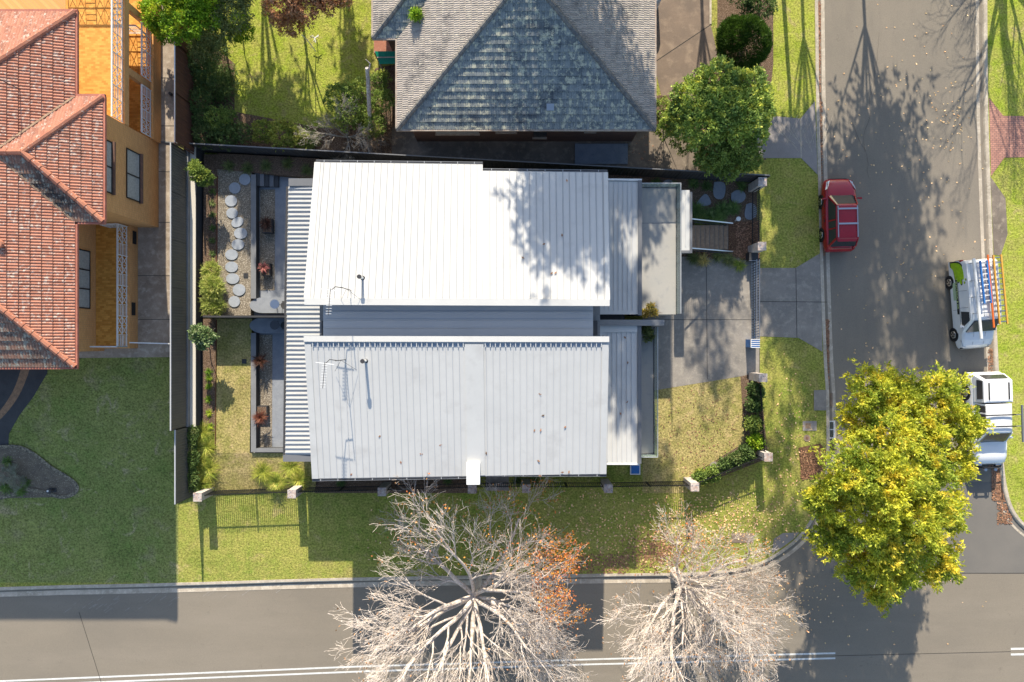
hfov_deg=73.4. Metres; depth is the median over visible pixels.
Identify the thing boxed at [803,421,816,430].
pit lid
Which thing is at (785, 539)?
footpath
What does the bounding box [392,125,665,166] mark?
concrete path
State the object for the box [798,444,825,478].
street mulch bed
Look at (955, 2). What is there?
manhole cover
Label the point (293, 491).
fence pillar
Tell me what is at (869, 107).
road crack
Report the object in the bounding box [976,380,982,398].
side window
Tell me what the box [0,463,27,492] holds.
bare bush
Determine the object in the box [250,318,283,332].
landing
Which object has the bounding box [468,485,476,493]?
fence pillar
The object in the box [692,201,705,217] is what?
front tussock
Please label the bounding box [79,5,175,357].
side path
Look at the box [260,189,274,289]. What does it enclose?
courtyard gravel
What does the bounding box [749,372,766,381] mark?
fence pillar
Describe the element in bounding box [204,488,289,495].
railing fence
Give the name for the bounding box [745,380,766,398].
hedge shrub
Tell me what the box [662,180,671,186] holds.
stepping stone
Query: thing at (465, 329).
house pair
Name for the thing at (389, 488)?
railing fence
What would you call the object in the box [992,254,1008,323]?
ladder
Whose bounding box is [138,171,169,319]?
path joint
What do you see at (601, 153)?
concrete slab
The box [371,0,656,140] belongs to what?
house
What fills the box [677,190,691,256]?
entry porch
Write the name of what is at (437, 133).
window
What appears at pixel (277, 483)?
grass tussock
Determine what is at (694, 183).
plant
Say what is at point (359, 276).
vent pipe
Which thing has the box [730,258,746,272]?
driveway tussock
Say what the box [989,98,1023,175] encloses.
paver crossing
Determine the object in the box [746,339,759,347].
letterbox
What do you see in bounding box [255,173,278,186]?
garden steps
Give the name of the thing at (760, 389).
railing fence
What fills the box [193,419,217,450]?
spiky grass
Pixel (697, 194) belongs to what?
front garden soil
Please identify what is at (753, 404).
hedge shrub
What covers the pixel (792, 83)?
verge lawn
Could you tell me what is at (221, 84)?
agapanthus clump
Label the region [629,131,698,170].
neighbour step path
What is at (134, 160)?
window
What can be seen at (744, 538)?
pit lid
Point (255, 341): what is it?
garden wall
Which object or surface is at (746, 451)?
hedge shrub
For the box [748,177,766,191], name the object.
fence pillar
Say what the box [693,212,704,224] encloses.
front tussock
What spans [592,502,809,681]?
bare tree
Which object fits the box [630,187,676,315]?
balcony
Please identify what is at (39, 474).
garden bed
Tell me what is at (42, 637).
road
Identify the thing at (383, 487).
fence pillar
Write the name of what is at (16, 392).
brick edging
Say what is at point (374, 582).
kerb
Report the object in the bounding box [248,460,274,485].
grass tussock
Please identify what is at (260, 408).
planter
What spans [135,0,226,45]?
garden tree
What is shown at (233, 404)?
back lawn
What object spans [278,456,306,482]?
grass tussock
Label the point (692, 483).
fence pillar
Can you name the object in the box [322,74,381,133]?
garden shrub
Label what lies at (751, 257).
letterbox
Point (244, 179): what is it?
stepping stone
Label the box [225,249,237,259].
stepping stone
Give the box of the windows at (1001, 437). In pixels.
[976,402,1009,442]
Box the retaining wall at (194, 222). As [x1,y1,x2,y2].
[185,147,204,426]
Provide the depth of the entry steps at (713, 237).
38.77 m
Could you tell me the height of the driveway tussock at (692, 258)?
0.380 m
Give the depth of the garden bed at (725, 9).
39.59 m
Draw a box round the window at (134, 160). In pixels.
[126,148,142,203]
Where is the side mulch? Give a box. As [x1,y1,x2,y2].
[315,479,476,492]
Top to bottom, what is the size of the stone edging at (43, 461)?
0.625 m
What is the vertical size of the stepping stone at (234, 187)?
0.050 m
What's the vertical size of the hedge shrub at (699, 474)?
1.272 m
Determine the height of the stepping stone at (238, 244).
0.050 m
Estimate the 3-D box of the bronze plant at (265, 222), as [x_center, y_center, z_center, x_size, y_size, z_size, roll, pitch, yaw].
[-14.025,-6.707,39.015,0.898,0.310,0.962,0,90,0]
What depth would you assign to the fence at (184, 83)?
37.03 m
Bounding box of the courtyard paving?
[254,177,289,452]
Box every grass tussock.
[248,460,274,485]
[264,470,289,495]
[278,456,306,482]
[284,467,312,494]
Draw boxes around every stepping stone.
[225,195,236,206]
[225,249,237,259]
[225,262,237,271]
[226,208,237,217]
[226,273,239,283]
[228,296,239,306]
[229,182,240,193]
[231,217,243,226]
[232,239,244,249]
[233,284,245,295]
[234,228,247,238]
[239,174,250,184]
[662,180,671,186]
[697,194,710,205]
[713,182,725,198]
[731,190,745,202]
[744,203,756,219]
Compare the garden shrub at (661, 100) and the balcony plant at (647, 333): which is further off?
the garden shrub at (661, 100)
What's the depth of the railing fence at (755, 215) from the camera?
38.88 m
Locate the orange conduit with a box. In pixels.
[987,255,994,327]
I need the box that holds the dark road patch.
[831,482,1023,572]
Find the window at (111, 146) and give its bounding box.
[107,140,115,194]
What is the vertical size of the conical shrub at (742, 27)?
3.461 m
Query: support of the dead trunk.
on the garden soil at (246, 118)
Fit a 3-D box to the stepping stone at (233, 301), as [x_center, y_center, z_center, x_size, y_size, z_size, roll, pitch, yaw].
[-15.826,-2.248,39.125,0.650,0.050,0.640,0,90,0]
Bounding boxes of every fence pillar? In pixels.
[193,487,213,501]
[287,485,303,497]
[378,482,390,495]
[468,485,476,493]
[522,479,530,492]
[601,479,612,492]
[683,477,698,490]
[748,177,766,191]
[748,242,765,252]
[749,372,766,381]
[754,449,772,461]
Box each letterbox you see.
[746,252,757,261]
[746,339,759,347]
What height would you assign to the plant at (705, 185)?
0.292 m
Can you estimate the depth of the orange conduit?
37.54 m
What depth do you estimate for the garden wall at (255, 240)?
39.02 m
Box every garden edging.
[215,320,216,447]
[216,176,217,304]
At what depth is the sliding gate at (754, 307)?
39.10 m
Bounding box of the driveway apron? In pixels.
[760,254,821,350]
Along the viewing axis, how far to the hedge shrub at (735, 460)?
38.63 m
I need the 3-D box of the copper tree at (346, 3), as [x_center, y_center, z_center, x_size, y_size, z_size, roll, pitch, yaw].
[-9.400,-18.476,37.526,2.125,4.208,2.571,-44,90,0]
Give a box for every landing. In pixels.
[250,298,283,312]
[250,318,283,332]
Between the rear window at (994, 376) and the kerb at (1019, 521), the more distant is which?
the kerb at (1019, 521)
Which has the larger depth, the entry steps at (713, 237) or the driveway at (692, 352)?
the driveway at (692, 352)
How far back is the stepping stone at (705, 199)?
39.55 m
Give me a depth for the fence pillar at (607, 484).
37.90 m
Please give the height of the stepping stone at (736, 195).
0.047 m
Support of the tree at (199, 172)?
on the back mulch bed at (211, 162)
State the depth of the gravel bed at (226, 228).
39.15 m
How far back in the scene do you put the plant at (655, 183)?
39.44 m
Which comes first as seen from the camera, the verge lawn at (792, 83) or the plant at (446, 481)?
the plant at (446, 481)
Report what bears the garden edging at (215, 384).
on the back lawn at (233, 404)
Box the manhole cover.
[949,0,962,5]
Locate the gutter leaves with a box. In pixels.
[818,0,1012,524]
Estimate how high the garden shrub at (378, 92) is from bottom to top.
2.188 m
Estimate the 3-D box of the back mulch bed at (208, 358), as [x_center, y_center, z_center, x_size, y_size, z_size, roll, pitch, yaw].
[-17.294,2.099,39.405,0.821,0.490,6.753,0,90,0]
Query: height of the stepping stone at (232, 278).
0.050 m
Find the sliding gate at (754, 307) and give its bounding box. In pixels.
[751,259,759,338]
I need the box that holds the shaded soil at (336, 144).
[321,65,394,159]
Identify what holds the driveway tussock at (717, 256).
on the front garden soil at (697, 194)
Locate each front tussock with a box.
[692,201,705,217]
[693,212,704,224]
[701,206,720,224]
[710,210,726,224]
[711,199,731,219]
[726,199,741,216]
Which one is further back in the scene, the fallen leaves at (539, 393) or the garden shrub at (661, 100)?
the garden shrub at (661, 100)
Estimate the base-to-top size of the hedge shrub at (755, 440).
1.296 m
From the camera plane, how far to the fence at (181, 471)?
37.57 m
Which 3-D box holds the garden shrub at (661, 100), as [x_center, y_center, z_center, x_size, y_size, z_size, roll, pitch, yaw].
[8.947,-11.834,38.618,2.104,2.011,3.840,-42,90,0]
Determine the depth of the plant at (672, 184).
39.45 m
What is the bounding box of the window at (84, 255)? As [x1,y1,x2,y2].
[79,249,90,308]
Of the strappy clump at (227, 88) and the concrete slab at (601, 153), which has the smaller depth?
the strappy clump at (227, 88)
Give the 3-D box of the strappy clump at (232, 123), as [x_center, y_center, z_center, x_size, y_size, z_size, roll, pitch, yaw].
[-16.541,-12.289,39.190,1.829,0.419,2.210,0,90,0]
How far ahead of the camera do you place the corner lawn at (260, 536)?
39.60 m
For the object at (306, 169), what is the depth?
39.04 m
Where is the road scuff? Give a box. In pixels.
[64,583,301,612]
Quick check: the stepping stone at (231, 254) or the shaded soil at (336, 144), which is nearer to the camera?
the stepping stone at (231, 254)
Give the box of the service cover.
[804,435,809,441]
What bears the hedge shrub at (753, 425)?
on the front mulch bed at (745, 380)
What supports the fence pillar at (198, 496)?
on the corner lawn at (260, 536)
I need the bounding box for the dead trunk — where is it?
[365,59,372,152]
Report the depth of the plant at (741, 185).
39.45 m
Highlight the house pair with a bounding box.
[283,160,663,484]
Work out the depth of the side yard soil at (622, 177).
39.59 m
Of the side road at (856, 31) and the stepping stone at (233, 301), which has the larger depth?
the side road at (856, 31)
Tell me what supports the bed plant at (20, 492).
on the garden bed at (39, 474)
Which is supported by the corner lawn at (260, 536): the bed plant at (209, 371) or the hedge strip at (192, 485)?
the hedge strip at (192, 485)
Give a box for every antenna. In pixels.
[316,359,354,387]
[323,286,359,314]
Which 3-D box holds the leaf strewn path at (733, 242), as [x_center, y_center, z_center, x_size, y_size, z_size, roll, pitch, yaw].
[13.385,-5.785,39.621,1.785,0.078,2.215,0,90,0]
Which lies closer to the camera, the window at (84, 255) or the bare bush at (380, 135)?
the window at (84, 255)
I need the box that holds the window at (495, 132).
[495,132,516,133]
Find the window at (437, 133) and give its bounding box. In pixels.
[435,132,479,135]
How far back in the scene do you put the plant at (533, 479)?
39.46 m
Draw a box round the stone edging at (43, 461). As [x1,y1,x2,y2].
[0,445,78,499]
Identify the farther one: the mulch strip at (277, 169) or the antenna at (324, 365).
the mulch strip at (277, 169)
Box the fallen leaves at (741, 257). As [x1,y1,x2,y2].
[617,135,823,488]
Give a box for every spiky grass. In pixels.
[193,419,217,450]
[193,449,216,470]
[193,468,217,492]
[195,454,222,482]
[196,432,219,460]
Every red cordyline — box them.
[250,353,267,369]
[250,410,266,427]
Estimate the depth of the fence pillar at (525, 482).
37.90 m
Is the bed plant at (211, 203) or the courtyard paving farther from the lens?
the courtyard paving
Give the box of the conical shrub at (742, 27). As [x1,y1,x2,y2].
[714,13,773,69]
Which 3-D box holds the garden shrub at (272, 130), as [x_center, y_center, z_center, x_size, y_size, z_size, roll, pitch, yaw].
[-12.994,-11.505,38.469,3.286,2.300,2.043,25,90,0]
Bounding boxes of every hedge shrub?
[691,467,708,485]
[704,463,722,483]
[716,455,732,472]
[726,450,743,470]
[734,443,756,463]
[743,413,764,433]
[744,395,764,413]
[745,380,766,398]
[746,432,765,451]
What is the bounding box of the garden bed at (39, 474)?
[0,448,75,497]
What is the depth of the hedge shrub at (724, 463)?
38.68 m
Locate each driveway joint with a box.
[656,24,711,60]
[658,258,796,378]
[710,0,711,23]
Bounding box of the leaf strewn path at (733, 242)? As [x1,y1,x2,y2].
[729,221,759,259]
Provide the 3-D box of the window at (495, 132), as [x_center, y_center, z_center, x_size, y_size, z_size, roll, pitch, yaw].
[-0.319,-11.451,37.210,1.201,1.140,0.117,0,90,0]
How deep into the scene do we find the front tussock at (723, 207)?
39.36 m
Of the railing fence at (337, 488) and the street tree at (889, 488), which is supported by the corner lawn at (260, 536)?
the street tree at (889, 488)
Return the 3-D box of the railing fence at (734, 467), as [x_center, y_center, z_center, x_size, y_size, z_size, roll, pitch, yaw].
[12.133,7.244,38.935,3.991,1.330,0.065,-22,90,0]
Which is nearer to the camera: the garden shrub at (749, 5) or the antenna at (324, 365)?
the antenna at (324, 365)
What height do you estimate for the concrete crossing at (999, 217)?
0.072 m
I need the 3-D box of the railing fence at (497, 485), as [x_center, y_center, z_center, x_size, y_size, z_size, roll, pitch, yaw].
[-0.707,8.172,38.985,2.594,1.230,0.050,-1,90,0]
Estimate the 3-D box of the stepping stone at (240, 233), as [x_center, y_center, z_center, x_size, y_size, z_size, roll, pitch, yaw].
[-15.461,-6.137,39.125,0.753,0.050,0.640,0,90,0]
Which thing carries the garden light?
on the garden bed at (39, 474)
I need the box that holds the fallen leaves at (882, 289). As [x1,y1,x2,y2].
[737,4,984,676]
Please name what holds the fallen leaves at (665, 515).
on the corner lawn at (260, 536)
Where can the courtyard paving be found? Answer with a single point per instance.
(278, 352)
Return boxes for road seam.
[79,613,1010,680]
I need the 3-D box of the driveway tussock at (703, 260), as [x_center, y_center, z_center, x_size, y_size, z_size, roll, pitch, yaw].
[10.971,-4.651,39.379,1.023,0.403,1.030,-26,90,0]
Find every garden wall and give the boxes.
[251,174,259,298]
[251,333,282,451]
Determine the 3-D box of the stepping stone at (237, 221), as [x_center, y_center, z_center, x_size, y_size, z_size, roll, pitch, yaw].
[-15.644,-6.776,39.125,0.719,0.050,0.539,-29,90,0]
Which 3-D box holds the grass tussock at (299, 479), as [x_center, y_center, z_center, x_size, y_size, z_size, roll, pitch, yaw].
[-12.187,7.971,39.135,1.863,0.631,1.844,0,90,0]
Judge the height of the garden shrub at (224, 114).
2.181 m
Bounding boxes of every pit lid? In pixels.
[732,533,752,542]
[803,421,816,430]
[814,390,825,409]
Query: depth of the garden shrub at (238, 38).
37.73 m
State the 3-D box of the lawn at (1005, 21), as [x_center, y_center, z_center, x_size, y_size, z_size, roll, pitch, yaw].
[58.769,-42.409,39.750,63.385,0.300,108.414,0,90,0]
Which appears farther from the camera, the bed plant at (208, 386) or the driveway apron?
the driveway apron
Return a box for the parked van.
[945,258,1003,348]
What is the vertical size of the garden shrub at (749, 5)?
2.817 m
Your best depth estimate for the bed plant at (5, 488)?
39.21 m
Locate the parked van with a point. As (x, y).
(972, 321)
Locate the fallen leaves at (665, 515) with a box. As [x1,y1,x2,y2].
[367,353,815,574]
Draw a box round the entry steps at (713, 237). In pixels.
[692,218,732,253]
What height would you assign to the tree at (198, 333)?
2.371 m
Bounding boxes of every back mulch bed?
[202,319,215,432]
[203,154,217,315]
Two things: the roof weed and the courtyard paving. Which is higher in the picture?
the roof weed
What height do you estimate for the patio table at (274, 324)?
0.704 m
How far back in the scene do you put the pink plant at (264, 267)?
39.04 m
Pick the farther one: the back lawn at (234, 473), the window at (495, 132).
the back lawn at (234, 473)
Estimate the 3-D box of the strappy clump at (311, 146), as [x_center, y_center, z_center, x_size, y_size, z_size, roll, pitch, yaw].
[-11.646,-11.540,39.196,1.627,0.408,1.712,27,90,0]
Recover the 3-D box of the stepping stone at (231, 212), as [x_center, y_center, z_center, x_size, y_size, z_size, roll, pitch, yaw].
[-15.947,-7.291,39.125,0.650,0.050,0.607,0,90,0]
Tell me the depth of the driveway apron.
39.59 m
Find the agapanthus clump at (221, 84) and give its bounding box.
[199,65,233,101]
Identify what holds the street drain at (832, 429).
on the side road at (856, 31)
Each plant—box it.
[0,455,12,468]
[0,481,12,495]
[14,485,27,497]
[19,476,33,490]
[203,368,213,374]
[205,382,212,389]
[208,198,214,206]
[208,224,216,232]
[257,262,270,273]
[258,216,272,231]
[335,481,346,486]
[442,479,451,483]
[511,477,521,485]
[530,477,540,484]
[640,302,660,318]
[641,326,655,342]
[650,177,662,186]
[666,180,679,191]
[687,178,703,188]
[700,179,715,191]
[735,181,747,192]
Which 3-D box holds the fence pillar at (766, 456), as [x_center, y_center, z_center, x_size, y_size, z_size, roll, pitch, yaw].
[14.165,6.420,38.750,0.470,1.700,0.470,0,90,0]
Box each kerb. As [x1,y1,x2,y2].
[0,0,835,596]
[975,0,1023,535]
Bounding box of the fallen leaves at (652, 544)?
[533,528,701,576]
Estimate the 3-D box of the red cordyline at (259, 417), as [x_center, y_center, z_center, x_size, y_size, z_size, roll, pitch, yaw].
[-14.271,4.375,38.734,1.070,0.532,1.086,0,90,0]
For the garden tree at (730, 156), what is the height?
3.750 m
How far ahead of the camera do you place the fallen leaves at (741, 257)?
39.56 m
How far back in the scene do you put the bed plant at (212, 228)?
39.09 m
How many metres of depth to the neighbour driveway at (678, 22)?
39.59 m
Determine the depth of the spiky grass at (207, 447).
39.00 m
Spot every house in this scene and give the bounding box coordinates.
[0,0,160,368]
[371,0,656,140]
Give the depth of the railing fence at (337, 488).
38.91 m
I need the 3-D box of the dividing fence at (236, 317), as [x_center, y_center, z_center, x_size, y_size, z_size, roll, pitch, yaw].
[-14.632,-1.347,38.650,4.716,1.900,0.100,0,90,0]
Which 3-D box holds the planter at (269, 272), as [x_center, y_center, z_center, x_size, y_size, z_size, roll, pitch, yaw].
[-14.072,-4.081,39.375,0.500,0.410,0.700,0,90,0]
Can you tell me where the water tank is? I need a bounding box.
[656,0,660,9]
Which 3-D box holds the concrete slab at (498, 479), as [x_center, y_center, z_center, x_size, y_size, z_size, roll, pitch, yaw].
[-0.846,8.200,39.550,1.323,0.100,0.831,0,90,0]
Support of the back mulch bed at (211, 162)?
on the corner lawn at (260, 536)
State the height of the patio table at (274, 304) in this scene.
0.704 m
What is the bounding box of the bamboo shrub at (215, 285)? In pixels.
[197,257,228,318]
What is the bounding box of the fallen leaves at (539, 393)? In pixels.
[350,179,628,476]
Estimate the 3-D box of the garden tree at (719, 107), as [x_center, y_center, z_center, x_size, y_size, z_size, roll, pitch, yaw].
[11.099,-12.480,37.056,6.374,5.148,5.205,0,90,0]
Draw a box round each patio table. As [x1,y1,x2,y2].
[270,299,280,308]
[270,320,278,329]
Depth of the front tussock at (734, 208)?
39.40 m
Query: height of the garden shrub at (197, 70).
2.358 m
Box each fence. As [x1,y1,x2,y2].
[161,141,769,182]
[170,142,186,430]
[174,19,194,154]
[174,427,197,504]
[203,316,284,318]
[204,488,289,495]
[298,486,378,492]
[387,483,467,490]
[476,482,521,487]
[531,482,603,487]
[611,481,688,486]
[698,455,761,482]
[751,187,760,243]
[755,382,765,451]
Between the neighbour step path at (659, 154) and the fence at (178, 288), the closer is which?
the fence at (178, 288)
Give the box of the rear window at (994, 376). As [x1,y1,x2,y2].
[979,374,1007,378]
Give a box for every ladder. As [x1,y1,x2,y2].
[979,260,991,303]
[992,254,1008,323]
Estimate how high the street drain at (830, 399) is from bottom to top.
0.155 m
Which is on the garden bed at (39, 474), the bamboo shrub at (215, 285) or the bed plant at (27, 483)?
the bed plant at (27, 483)
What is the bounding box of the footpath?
[772,532,799,552]
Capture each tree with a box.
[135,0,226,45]
[183,158,216,186]
[185,0,255,63]
[186,322,219,350]
[260,0,344,37]
[325,0,353,10]
[328,473,596,681]
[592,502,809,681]
[658,53,776,151]
[692,131,765,184]
[795,358,999,618]
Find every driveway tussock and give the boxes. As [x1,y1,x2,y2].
[686,252,700,265]
[695,252,712,267]
[710,249,725,263]
[721,252,735,265]
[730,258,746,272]
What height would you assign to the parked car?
1.787 m
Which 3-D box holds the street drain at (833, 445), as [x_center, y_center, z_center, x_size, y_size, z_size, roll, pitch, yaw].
[18.462,6.092,39.722,0.492,0.155,0.738,0,90,0]
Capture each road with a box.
[0,571,1023,681]
[747,0,999,572]
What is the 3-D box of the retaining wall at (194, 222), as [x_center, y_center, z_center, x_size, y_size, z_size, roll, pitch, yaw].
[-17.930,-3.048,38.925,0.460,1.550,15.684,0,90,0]
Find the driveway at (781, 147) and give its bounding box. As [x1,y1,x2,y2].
[757,102,817,174]
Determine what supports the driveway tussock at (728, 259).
on the driveway at (692, 352)
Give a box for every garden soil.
[194,43,336,149]
[638,176,756,256]
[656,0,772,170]
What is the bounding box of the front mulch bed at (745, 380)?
[689,372,766,484]
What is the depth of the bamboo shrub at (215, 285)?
38.01 m
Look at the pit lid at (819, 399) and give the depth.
39.58 m
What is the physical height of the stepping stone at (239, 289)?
0.050 m
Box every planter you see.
[257,405,268,414]
[261,263,271,275]
[262,219,273,233]
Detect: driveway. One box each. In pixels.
[0,369,47,444]
[643,257,758,389]
[656,0,716,95]
[757,102,817,174]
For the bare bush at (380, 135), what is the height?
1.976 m
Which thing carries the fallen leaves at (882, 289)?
on the side road at (856, 31)
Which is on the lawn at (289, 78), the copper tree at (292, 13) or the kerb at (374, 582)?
the copper tree at (292, 13)
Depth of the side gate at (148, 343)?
36.67 m
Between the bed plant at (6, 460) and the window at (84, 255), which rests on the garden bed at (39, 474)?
the bed plant at (6, 460)
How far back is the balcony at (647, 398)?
37.30 m
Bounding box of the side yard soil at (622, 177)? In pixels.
[608,175,637,181]
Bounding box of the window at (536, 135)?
[532,132,546,138]
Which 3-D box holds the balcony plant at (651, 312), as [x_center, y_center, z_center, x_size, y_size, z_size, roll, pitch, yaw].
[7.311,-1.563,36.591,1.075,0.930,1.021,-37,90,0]
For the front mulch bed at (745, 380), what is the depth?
39.59 m
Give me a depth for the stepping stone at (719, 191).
39.55 m
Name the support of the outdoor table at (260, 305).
on the courtyard paving
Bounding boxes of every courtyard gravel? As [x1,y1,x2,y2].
[259,335,271,446]
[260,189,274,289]
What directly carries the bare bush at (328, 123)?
on the shaded soil at (336, 144)
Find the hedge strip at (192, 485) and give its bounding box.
[186,424,200,492]
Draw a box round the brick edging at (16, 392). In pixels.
[0,369,29,418]
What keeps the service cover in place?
on the corner lawn at (260, 536)
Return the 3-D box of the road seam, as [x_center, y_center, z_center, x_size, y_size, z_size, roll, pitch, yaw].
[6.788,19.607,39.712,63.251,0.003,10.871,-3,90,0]
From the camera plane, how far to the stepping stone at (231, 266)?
39.10 m
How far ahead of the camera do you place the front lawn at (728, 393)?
39.59 m
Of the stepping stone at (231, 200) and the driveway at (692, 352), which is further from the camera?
the driveway at (692, 352)
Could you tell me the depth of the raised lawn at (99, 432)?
39.29 m
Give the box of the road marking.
[0,648,1023,681]
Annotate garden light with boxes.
[46,488,56,493]
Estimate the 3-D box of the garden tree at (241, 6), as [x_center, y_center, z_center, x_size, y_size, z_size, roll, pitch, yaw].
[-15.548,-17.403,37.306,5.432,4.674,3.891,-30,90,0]
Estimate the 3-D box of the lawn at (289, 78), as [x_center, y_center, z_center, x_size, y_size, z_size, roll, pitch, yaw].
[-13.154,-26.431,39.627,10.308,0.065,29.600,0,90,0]
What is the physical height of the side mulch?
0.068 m
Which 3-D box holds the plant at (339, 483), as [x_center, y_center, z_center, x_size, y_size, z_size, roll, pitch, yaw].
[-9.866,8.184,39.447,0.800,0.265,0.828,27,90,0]
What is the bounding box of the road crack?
[852,42,878,176]
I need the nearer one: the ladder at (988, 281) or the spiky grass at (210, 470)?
the ladder at (988, 281)
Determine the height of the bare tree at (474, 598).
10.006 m
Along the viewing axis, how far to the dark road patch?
39.71 m
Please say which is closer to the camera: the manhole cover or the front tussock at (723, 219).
the front tussock at (723, 219)
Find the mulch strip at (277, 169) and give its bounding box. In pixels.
[218,153,320,177]
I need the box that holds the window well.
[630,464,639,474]
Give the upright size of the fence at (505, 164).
1.830 m
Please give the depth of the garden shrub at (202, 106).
37.93 m
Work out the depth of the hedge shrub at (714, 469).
38.69 m
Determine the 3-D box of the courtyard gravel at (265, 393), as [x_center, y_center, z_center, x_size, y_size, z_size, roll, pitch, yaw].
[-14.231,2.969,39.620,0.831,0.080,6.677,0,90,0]
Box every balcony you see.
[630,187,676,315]
[641,327,657,457]
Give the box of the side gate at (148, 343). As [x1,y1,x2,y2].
[129,342,169,343]
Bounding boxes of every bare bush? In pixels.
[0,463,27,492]
[295,94,386,159]
[359,112,405,152]
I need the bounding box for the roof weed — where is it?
[407,6,424,22]
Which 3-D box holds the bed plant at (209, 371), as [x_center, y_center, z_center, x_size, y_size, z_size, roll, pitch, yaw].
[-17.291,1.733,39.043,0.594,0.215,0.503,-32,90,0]
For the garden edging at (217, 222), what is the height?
0.120 m
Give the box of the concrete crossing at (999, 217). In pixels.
[990,177,1007,255]
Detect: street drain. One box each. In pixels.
[829,393,832,406]
[830,421,834,437]
[830,440,835,452]
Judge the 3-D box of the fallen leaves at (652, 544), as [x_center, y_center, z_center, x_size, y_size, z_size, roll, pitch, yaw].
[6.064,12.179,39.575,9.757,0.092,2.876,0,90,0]
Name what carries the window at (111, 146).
in the house at (80, 110)
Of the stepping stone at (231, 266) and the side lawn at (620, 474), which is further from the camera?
the side lawn at (620, 474)
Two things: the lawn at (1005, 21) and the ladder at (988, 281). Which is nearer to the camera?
the ladder at (988, 281)
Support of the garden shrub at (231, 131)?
on the garden soil at (246, 118)
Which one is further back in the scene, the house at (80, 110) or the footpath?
the footpath
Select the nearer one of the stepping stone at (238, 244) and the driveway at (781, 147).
the stepping stone at (238, 244)
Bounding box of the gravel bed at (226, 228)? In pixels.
[217,169,253,315]
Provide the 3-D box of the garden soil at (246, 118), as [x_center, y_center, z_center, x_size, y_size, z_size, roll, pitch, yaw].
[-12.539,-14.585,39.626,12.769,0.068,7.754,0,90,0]
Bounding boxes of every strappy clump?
[194,61,242,107]
[210,111,237,139]
[299,124,324,149]
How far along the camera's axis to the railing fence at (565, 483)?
38.67 m
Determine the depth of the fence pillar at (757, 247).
38.16 m
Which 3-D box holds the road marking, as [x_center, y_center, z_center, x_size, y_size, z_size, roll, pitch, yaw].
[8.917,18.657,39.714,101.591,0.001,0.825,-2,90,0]
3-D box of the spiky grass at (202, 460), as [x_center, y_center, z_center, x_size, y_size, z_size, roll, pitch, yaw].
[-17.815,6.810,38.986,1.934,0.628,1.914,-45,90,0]
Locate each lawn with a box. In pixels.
[0,0,825,586]
[0,143,183,582]
[202,0,372,128]
[202,453,315,492]
[214,319,254,452]
[608,462,642,492]
[643,377,744,492]
[770,0,813,117]
[987,0,1023,521]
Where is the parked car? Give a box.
[818,178,861,252]
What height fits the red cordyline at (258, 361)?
0.595 m
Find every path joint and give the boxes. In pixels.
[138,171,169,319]
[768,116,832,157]
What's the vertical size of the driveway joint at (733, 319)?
0.001 m
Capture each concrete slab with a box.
[486,477,508,490]
[575,144,627,163]
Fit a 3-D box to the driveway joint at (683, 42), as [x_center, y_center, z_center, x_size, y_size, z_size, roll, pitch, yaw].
[9.846,-17.169,39.582,3.994,0.001,0.040,-34,90,0]
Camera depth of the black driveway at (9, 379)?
38.02 m
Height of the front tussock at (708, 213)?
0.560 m
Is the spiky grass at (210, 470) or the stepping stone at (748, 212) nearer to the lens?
the spiky grass at (210, 470)
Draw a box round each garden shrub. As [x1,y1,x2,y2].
[187,35,232,90]
[188,84,218,131]
[191,116,253,151]
[203,104,237,130]
[225,12,255,47]
[251,117,308,152]
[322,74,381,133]
[357,67,394,141]
[653,95,697,156]
[727,0,778,20]
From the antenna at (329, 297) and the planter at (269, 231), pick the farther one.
the planter at (269, 231)
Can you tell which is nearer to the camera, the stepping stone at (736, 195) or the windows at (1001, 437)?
the windows at (1001, 437)
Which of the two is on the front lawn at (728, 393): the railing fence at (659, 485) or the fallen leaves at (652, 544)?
the railing fence at (659, 485)
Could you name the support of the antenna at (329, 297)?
on the house pair

